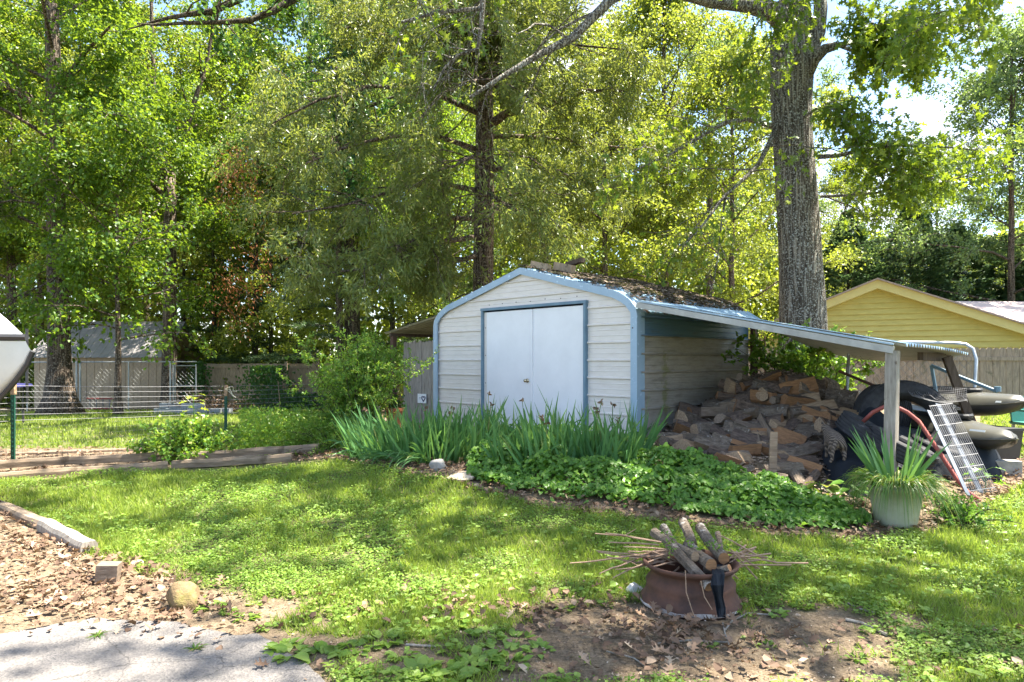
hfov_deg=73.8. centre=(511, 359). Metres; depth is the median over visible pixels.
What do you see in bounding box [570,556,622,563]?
twig
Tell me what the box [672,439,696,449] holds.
firewood log
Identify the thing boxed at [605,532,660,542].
twig
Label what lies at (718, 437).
firewood log
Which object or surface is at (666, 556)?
twig
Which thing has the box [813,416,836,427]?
firewood log
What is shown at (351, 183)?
ivy clad tree
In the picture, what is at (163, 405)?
garden block
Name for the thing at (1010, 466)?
concrete block
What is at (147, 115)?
oak tree
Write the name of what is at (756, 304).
woods
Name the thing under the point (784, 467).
firewood log
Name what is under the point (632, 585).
pale rock
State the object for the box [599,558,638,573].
twig
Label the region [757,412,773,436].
firewood log
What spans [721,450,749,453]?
firewood log
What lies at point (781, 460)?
firewood log
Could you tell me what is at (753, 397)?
firewood log
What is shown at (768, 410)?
firewood log
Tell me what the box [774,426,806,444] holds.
firewood log
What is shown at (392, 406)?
terracotta pot
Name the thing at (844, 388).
chain link fence
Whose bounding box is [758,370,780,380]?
firewood log
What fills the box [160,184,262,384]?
pine tree
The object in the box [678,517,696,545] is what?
fire log
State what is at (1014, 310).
roof
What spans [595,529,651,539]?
twig
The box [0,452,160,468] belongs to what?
landscape timber
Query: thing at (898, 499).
potted iris
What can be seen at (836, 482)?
oak seedling
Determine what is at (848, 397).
firewood log
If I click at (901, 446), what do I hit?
tyre
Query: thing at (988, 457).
tarp heap
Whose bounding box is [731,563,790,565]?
twig
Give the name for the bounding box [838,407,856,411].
firewood log
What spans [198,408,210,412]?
garden block
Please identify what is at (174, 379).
chain link fence
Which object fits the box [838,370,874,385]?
rusty bar
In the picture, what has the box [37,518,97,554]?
edging board
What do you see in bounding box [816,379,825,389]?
firewood log
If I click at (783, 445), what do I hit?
firewood log
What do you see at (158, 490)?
grass
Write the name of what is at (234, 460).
landscape timber
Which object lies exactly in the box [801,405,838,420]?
firewood log
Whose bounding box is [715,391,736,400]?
firewood log
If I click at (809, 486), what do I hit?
oak seedling
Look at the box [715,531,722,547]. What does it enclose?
fire log
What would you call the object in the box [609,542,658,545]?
twig
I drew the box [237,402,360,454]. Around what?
weedy undergrowth
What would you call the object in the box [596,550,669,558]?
twig
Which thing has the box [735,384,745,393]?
firewood log
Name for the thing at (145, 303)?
broadleaf tree
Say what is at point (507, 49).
willow oak
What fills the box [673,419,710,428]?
firewood log
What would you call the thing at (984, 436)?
kayak
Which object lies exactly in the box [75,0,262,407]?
forked tree
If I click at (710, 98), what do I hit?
broadleaf tree
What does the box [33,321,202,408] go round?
outbuilding
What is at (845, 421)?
tyre
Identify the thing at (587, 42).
broadleaf tree
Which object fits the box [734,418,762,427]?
firewood log
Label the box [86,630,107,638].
weed tuft
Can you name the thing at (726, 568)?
fire log
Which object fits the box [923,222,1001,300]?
cypress tree
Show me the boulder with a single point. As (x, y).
(181, 594)
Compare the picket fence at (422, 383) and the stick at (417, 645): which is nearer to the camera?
the stick at (417, 645)
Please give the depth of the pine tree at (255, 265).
29.30 m
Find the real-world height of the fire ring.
0.260 m
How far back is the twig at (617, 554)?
4.26 m
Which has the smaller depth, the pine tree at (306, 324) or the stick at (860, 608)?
the stick at (860, 608)
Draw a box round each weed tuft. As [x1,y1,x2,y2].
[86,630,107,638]
[183,642,206,651]
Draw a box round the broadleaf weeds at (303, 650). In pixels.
[38,496,1023,681]
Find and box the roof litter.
[518,264,743,310]
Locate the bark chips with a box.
[0,369,986,681]
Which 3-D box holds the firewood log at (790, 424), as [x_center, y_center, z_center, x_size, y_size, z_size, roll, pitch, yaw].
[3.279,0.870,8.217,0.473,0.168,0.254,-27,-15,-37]
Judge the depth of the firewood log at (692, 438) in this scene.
8.67 m
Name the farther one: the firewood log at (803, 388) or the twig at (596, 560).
the firewood log at (803, 388)
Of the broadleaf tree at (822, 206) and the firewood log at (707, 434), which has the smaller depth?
the firewood log at (707, 434)
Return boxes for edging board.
[0,500,48,528]
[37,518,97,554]
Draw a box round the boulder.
[166,581,199,611]
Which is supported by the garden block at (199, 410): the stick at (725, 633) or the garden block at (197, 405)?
the garden block at (197, 405)
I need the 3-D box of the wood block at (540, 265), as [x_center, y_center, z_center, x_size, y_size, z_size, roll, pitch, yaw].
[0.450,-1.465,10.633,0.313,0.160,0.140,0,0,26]
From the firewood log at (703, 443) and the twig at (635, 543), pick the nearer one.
the twig at (635, 543)
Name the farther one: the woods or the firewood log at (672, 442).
the woods
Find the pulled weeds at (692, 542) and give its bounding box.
[660,528,740,557]
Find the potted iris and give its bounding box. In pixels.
[829,424,974,537]
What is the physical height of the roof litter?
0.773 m
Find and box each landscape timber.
[0,447,141,455]
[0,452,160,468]
[0,461,167,479]
[171,453,291,468]
[183,443,318,459]
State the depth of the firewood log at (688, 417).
9.07 m
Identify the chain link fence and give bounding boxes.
[21,361,196,410]
[748,359,916,389]
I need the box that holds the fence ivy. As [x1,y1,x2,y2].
[182,360,330,409]
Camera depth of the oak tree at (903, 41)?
11.40 m
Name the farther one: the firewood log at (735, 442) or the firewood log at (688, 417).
the firewood log at (688, 417)
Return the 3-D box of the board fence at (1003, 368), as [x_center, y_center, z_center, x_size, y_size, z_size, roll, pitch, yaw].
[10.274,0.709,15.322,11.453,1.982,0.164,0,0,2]
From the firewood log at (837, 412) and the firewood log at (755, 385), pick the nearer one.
the firewood log at (837, 412)
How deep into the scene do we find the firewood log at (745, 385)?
9.30 m
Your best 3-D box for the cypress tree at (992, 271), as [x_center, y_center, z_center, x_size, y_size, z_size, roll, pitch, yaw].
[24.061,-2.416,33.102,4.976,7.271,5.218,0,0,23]
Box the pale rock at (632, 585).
[625,582,642,594]
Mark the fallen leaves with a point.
(45, 588)
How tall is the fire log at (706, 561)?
0.092 m
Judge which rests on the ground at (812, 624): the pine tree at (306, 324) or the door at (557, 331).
the pine tree at (306, 324)
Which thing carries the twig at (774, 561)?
attached to the twig at (766, 564)
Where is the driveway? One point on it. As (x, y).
(66, 652)
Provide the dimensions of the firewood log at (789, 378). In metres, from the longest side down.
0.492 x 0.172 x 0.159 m
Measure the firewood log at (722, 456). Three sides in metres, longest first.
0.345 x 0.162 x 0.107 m
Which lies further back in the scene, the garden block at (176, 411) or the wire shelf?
the garden block at (176, 411)
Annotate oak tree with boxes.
[0,0,202,415]
[378,0,1023,377]
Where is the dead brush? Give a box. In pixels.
[164,386,261,410]
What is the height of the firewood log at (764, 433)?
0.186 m
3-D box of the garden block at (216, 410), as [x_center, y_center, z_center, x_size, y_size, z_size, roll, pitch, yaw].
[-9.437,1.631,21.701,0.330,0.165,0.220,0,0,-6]
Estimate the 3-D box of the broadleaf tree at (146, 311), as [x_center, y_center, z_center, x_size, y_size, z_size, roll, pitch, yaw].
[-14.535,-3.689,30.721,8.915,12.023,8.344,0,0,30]
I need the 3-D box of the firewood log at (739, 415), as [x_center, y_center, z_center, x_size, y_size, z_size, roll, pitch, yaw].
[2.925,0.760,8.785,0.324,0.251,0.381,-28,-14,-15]
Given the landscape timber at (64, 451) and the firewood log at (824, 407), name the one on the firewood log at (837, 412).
the firewood log at (824, 407)
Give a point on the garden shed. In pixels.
(517, 335)
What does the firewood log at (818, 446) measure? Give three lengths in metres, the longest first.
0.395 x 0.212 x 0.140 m
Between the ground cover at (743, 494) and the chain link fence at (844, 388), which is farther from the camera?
the chain link fence at (844, 388)
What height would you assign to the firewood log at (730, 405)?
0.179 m
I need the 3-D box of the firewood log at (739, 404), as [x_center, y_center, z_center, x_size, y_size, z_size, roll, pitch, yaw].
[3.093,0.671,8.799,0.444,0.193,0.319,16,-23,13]
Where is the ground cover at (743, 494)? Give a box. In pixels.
[465,424,873,531]
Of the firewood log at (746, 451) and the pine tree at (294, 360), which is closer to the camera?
the firewood log at (746, 451)
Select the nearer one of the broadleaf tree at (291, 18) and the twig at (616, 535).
the twig at (616, 535)
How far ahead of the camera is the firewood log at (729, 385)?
9.44 m
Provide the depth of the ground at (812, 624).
4.05 m
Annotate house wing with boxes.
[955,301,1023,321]
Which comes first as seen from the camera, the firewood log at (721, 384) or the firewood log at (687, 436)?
the firewood log at (687, 436)
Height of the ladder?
0.414 m
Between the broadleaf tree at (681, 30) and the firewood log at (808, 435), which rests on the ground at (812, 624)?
the broadleaf tree at (681, 30)
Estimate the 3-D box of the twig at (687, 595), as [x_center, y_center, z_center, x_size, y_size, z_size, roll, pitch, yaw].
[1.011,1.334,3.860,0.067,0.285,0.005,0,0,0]
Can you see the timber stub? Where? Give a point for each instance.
(105, 569)
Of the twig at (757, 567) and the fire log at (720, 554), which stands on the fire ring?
the fire log at (720, 554)
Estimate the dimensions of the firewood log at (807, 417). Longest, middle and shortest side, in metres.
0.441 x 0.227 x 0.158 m
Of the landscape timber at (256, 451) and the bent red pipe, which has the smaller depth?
the bent red pipe
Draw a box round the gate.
[846,341,977,404]
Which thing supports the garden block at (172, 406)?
on the garden block at (167, 410)
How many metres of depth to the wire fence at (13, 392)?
9.93 m
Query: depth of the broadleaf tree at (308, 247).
26.89 m
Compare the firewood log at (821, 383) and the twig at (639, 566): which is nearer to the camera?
the twig at (639, 566)
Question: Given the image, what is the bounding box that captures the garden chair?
[1010,396,1023,426]
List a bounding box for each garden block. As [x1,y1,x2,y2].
[154,408,165,413]
[159,403,169,407]
[165,408,174,413]
[170,403,181,408]
[175,408,186,413]
[181,403,191,408]
[187,409,197,413]
[192,403,204,408]
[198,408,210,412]
[210,408,221,412]
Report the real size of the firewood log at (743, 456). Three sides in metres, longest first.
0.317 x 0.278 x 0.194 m
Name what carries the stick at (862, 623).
on the ground at (812, 624)
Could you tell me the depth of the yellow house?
19.49 m
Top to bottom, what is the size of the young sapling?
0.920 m
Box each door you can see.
[487,309,529,428]
[533,305,582,433]
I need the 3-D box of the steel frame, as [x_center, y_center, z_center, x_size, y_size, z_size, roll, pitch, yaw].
[5.480,0.280,8.255,0.110,0.452,0.831,0,0,-25]
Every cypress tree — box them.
[822,210,889,297]
[857,236,907,283]
[871,200,964,300]
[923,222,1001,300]
[969,234,1023,300]
[998,247,1023,301]
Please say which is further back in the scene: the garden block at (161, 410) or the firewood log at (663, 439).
the garden block at (161, 410)
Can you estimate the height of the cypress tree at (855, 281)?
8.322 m
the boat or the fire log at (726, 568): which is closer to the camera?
the fire log at (726, 568)
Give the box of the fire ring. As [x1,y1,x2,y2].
[640,548,742,620]
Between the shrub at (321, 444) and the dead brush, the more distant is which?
the dead brush
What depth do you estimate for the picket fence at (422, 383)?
13.10 m
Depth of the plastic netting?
7.57 m
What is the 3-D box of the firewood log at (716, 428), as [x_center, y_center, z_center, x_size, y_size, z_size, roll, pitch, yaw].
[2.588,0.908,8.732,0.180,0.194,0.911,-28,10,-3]
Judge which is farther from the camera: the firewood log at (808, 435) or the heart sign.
the heart sign
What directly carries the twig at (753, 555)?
attached to the fire ring
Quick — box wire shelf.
[927,403,996,495]
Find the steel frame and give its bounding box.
[930,364,1000,392]
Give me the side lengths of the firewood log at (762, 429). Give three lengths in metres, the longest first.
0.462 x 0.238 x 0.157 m
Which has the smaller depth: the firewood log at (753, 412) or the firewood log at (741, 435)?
the firewood log at (741, 435)
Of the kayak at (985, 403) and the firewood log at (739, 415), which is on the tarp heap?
the kayak at (985, 403)
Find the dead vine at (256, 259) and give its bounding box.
[198,132,287,345]
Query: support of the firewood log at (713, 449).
on the firewood log at (743, 456)
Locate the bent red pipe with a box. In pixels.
[862,405,980,500]
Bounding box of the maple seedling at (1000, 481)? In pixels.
[963,463,1006,493]
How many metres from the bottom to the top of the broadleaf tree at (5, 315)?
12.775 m
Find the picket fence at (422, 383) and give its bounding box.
[403,340,432,423]
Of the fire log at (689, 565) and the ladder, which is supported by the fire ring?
the fire log at (689, 565)
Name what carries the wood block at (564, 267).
on the roof litter
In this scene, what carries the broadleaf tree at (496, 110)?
on the ground at (812, 624)
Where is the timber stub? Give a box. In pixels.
[94,561,122,585]
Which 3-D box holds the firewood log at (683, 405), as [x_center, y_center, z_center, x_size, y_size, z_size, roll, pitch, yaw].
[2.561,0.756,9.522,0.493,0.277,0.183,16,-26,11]
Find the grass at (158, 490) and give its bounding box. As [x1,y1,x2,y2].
[0,408,1023,681]
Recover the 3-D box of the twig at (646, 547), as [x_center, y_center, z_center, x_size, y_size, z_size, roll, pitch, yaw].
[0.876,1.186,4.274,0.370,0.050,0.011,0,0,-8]
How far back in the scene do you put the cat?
6.96 m
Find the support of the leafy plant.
on the ground at (812, 624)
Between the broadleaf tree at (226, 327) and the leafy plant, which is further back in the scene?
the broadleaf tree at (226, 327)
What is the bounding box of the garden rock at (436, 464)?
[429,459,446,470]
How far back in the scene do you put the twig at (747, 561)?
4.29 m
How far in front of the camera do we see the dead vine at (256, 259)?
22.39 m
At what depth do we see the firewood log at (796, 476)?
6.79 m
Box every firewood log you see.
[654,432,676,442]
[656,432,688,445]
[658,436,673,445]
[667,432,694,440]
[668,439,678,448]
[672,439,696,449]
[673,419,691,432]
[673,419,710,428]
[676,410,698,423]
[677,401,696,411]
[683,433,704,438]
[687,407,699,414]
[690,421,722,433]
[694,435,729,449]
[697,418,730,436]
[699,407,725,418]
[699,431,711,438]
[701,398,735,412]
[707,444,730,455]
[710,432,731,444]
[714,413,729,424]
[714,452,748,465]
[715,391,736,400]
[716,407,758,418]
[718,379,724,389]
[719,402,734,411]
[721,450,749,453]
[723,419,760,427]
[724,377,737,393]
[724,424,750,433]
[726,451,753,465]
[727,408,751,420]
[728,443,761,455]
[730,428,768,443]
[730,439,746,444]
[732,399,764,411]
[733,387,755,402]
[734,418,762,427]
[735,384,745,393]
[736,373,755,381]
[739,378,756,390]
[740,464,755,472]
[746,383,759,389]
[748,428,775,430]
[749,413,783,422]
[750,389,776,404]
[751,430,766,435]
[752,378,775,388]
[754,404,789,418]
[756,387,778,401]
[756,470,787,476]
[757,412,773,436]
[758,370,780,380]
[761,443,785,455]
[763,462,804,474]
[767,381,792,393]
[768,441,823,458]
[769,394,793,404]
[769,419,787,427]
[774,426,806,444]
[777,443,791,447]
[777,453,819,463]
[777,458,808,474]
[778,394,815,405]
[779,375,809,382]
[779,376,818,394]
[783,418,800,430]
[785,375,823,388]
[785,432,812,446]
[786,406,821,421]
[787,455,822,475]
[788,406,828,418]
[788,469,804,484]
[791,443,822,457]
[792,429,823,438]
[793,421,813,429]
[796,379,825,397]
[799,399,837,408]
[800,469,820,486]
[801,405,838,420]
[802,392,820,401]
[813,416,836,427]
[814,417,827,432]
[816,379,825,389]
[817,411,835,419]
[820,405,839,416]
[821,409,858,416]
[822,377,839,389]
[824,388,858,406]
[836,402,852,408]
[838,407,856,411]
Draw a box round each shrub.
[275,318,439,434]
[275,412,347,459]
[721,318,884,390]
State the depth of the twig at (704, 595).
3.86 m
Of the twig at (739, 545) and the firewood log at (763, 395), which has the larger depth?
the firewood log at (763, 395)
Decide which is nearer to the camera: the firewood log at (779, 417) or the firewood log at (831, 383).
the firewood log at (779, 417)
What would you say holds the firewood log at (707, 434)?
on the ground at (812, 624)
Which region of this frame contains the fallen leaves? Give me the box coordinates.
[0,443,1023,681]
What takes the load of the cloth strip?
hanging from the fire ring
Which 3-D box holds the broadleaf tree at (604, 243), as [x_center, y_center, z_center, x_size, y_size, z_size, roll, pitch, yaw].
[3.133,-5.075,24.519,8.865,12.775,9.473,0,0,-22]
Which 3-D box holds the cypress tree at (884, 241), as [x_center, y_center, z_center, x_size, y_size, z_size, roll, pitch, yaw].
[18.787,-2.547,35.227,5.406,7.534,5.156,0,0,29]
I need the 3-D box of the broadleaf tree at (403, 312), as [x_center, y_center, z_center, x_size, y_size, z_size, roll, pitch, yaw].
[-4.659,-3.242,24.102,7.801,10.520,7.301,0,0,10]
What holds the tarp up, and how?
on the ground at (812, 624)
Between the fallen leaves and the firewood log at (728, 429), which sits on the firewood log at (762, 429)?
the firewood log at (728, 429)
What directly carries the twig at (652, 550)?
attached to the fire log at (689, 565)
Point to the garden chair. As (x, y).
(1016, 417)
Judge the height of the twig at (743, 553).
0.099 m
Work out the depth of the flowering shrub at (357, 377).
10.50 m
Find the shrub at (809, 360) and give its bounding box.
[721,318,884,390]
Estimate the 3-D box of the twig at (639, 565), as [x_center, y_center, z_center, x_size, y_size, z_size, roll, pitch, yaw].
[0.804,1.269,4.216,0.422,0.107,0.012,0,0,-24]
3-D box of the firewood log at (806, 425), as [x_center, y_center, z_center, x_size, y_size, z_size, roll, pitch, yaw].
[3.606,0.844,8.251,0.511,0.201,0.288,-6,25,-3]
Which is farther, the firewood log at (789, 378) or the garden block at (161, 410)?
the garden block at (161, 410)
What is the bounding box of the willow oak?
[203,0,684,325]
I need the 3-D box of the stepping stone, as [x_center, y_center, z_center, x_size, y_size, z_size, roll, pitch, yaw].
[-0.495,1.228,7.272,0.359,0.066,0.591,0,0,22]
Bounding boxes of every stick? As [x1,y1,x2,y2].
[406,643,435,647]
[606,651,644,665]
[658,639,727,644]
[722,622,729,644]
[725,612,770,630]
[845,618,887,635]
[847,602,875,613]
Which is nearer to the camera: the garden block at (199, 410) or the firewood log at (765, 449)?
the firewood log at (765, 449)
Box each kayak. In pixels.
[909,404,1018,449]
[911,386,1023,415]
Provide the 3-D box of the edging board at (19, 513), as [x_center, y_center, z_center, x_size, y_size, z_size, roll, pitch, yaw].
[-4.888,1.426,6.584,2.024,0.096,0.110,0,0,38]
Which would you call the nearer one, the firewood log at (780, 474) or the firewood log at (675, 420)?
the firewood log at (780, 474)
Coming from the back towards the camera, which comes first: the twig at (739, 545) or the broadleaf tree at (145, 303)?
the broadleaf tree at (145, 303)
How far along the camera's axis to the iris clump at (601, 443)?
7.41 m
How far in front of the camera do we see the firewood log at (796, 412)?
8.44 m
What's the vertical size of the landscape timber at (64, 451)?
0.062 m
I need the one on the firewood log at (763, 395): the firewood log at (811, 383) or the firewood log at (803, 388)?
the firewood log at (811, 383)
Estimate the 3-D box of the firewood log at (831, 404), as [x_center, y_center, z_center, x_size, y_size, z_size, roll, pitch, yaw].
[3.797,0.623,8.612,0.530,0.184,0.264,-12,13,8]
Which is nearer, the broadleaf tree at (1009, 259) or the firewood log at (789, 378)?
the firewood log at (789, 378)
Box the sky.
[0,0,1023,354]
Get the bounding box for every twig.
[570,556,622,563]
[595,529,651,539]
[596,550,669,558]
[598,552,640,556]
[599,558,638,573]
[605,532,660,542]
[606,556,642,563]
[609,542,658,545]
[613,555,667,577]
[615,560,665,569]
[621,552,649,557]
[623,546,667,549]
[629,548,668,552]
[638,560,674,565]
[645,560,678,567]
[652,551,680,563]
[685,570,694,617]
[700,581,711,608]
[717,534,764,558]
[724,549,767,557]
[729,548,759,568]
[729,549,754,562]
[729,553,770,557]
[731,560,759,562]
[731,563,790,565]
[734,553,757,578]
[747,557,807,563]
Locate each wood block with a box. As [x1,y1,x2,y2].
[530,261,551,269]
[553,262,575,272]
[565,258,584,265]
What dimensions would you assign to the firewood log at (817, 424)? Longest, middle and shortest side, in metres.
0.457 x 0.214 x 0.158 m
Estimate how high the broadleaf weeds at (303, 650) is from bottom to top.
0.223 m
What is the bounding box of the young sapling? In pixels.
[179,393,209,431]
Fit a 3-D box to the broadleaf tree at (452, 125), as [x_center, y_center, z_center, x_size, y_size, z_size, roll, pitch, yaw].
[-1.924,-3.514,21.582,7.301,10.520,7.801,0,0,-26]
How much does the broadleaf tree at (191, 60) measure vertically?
21.135 m
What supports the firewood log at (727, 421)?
on the ground at (812, 624)
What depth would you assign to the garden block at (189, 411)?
21.39 m
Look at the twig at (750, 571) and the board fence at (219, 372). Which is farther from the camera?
the board fence at (219, 372)
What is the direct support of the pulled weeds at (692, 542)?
on the fire log at (720, 554)
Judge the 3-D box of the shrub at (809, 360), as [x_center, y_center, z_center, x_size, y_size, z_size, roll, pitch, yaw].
[4.529,0.040,10.426,2.249,1.415,2.651,0,0,42]
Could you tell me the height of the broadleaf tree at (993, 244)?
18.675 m
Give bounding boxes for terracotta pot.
[385,389,404,426]
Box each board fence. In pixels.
[197,359,403,408]
[748,347,1023,395]
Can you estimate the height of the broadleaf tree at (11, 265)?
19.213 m
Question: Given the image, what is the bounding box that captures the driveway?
[0,618,324,681]
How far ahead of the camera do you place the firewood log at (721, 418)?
8.67 m
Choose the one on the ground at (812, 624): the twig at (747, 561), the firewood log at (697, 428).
the firewood log at (697, 428)
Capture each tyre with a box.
[835,410,881,454]
[853,384,912,426]
[858,380,955,444]
[867,425,939,472]
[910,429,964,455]
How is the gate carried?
on the ground at (812, 624)
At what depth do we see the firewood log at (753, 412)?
8.63 m
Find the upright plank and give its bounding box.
[769,431,777,472]
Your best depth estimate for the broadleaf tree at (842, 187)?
39.62 m
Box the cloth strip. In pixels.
[710,564,725,616]
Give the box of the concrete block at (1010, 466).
[996,459,1021,476]
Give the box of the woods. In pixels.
[0,24,1023,373]
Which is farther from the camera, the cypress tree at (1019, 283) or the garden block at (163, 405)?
the cypress tree at (1019, 283)
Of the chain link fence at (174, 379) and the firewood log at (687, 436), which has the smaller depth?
the firewood log at (687, 436)
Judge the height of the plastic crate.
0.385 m
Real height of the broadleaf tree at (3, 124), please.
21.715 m
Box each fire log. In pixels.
[650,528,711,590]
[659,523,699,561]
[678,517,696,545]
[683,539,716,570]
[695,523,728,564]
[703,564,731,573]
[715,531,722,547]
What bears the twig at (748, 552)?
attached to the fire ring
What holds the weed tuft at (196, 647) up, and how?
on the driveway
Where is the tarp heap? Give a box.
[927,438,1002,481]
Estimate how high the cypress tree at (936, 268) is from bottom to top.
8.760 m
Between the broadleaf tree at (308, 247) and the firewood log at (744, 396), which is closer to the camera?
the firewood log at (744, 396)
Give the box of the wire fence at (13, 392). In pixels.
[0,384,331,458]
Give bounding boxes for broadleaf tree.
[0,0,124,255]
[0,0,264,320]
[0,1,161,406]
[0,31,141,344]
[0,133,137,375]
[3,60,250,320]
[69,2,334,363]
[69,150,302,402]
[136,0,417,354]
[177,164,335,404]
[191,0,550,339]
[226,114,474,409]
[324,100,606,365]
[382,63,607,315]
[420,0,691,263]
[459,26,754,304]
[530,0,828,294]
[593,10,849,295]
[597,29,866,368]
[761,150,923,302]
[820,3,1023,300]
[858,152,1023,298]
[895,6,1023,270]
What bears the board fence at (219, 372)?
on the ground at (812, 624)
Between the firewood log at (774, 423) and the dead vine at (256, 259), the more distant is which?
the dead vine at (256, 259)
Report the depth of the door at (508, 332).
10.74 m
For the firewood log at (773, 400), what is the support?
on the firewood log at (768, 410)
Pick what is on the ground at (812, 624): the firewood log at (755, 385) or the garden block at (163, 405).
the firewood log at (755, 385)
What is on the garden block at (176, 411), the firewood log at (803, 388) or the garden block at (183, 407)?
the garden block at (183, 407)
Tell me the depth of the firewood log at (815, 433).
8.07 m
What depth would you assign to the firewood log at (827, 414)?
8.23 m
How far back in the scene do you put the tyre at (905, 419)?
7.94 m
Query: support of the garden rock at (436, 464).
on the ground at (812, 624)
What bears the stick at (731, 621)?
on the ground at (812, 624)
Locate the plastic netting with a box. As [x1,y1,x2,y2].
[910,386,966,402]
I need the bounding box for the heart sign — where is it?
[418,394,426,402]
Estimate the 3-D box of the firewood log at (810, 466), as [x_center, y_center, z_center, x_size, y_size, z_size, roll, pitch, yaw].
[3.024,1.119,7.080,0.338,0.171,0.113,18,-25,35]
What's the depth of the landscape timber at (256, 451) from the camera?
9.56 m
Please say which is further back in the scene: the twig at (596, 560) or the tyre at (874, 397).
the tyre at (874, 397)
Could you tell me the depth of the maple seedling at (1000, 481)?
6.61 m
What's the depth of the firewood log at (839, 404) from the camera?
8.63 m
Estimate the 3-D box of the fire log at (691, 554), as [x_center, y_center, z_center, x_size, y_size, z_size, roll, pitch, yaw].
[1.051,1.155,4.338,0.076,0.133,0.453,0,0,-13]
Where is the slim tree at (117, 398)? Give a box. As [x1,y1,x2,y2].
[3,102,217,414]
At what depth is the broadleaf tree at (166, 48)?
31.56 m
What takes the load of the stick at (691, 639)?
on the ground at (812, 624)
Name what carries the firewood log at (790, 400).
on the ground at (812, 624)
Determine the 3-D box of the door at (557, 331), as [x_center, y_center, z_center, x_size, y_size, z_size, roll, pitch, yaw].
[0.679,0.323,10.014,0.035,2.185,1.017,0,0,-44]
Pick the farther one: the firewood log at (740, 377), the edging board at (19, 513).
the firewood log at (740, 377)
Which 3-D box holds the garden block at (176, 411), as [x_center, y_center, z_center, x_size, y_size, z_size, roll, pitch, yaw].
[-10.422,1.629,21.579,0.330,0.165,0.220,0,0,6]
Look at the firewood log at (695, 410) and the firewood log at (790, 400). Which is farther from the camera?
the firewood log at (695, 410)
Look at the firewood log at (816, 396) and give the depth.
8.70 m
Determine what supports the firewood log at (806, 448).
on the ground at (812, 624)
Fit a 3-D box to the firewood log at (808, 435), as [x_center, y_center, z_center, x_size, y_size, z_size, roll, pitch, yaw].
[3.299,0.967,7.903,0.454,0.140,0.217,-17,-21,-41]
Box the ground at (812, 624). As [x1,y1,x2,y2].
[0,372,1023,681]
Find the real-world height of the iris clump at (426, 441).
0.994 m
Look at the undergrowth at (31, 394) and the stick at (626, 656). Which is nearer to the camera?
the stick at (626, 656)
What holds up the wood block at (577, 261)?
on the wood block at (564, 267)
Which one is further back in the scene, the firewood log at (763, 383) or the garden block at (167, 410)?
the garden block at (167, 410)
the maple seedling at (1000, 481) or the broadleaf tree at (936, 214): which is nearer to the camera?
the maple seedling at (1000, 481)
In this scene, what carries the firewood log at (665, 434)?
on the ground at (812, 624)
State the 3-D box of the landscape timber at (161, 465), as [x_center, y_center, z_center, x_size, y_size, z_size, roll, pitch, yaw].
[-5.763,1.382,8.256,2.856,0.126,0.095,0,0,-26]
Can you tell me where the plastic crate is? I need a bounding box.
[992,425,1023,459]
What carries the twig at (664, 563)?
attached to the fire ring
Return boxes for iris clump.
[323,391,517,473]
[467,385,670,477]
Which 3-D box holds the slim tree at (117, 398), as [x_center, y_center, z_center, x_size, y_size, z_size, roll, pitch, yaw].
[-11.551,-2.880,19.912,6.523,9.314,6.156,0,0,35]
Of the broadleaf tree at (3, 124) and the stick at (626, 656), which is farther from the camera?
the broadleaf tree at (3, 124)
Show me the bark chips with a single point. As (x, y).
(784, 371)
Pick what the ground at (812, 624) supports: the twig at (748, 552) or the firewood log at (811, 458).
the firewood log at (811, 458)
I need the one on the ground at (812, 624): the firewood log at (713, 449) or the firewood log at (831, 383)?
the firewood log at (831, 383)
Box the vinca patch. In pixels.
[921,490,1020,528]
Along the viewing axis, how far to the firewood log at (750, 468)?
7.03 m
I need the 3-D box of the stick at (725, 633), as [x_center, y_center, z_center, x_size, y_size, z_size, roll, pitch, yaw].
[1.160,1.490,3.708,0.012,0.010,0.344,0,0,11]
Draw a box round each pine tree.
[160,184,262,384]
[185,121,324,363]
[230,93,343,363]
[243,49,431,407]
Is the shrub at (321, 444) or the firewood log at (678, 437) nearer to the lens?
the firewood log at (678, 437)
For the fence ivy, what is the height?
1.986 m
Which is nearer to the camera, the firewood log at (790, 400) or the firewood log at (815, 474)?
the firewood log at (815, 474)
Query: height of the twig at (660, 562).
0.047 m
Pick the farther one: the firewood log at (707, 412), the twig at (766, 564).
the firewood log at (707, 412)
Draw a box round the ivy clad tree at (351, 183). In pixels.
[128,0,462,356]
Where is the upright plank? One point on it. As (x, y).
(773, 440)
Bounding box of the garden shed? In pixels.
[384,268,975,472]
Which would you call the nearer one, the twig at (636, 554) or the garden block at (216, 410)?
the twig at (636, 554)
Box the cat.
[821,420,846,462]
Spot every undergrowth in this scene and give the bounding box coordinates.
[0,322,432,407]
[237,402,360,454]
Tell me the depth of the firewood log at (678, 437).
8.44 m
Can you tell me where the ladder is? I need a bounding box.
[86,398,112,408]
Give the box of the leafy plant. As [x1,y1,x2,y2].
[124,413,248,464]
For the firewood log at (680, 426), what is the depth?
8.86 m
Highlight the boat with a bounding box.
[0,314,35,401]
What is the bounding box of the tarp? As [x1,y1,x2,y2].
[819,407,931,496]
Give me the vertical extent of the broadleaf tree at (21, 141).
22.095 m
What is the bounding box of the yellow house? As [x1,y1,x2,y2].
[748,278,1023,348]
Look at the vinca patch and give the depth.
5.74 m
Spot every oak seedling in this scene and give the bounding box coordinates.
[802,479,840,495]
[827,479,869,504]
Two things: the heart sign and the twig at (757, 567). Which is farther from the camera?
the heart sign
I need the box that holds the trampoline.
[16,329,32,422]
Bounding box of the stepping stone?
[446,470,474,480]

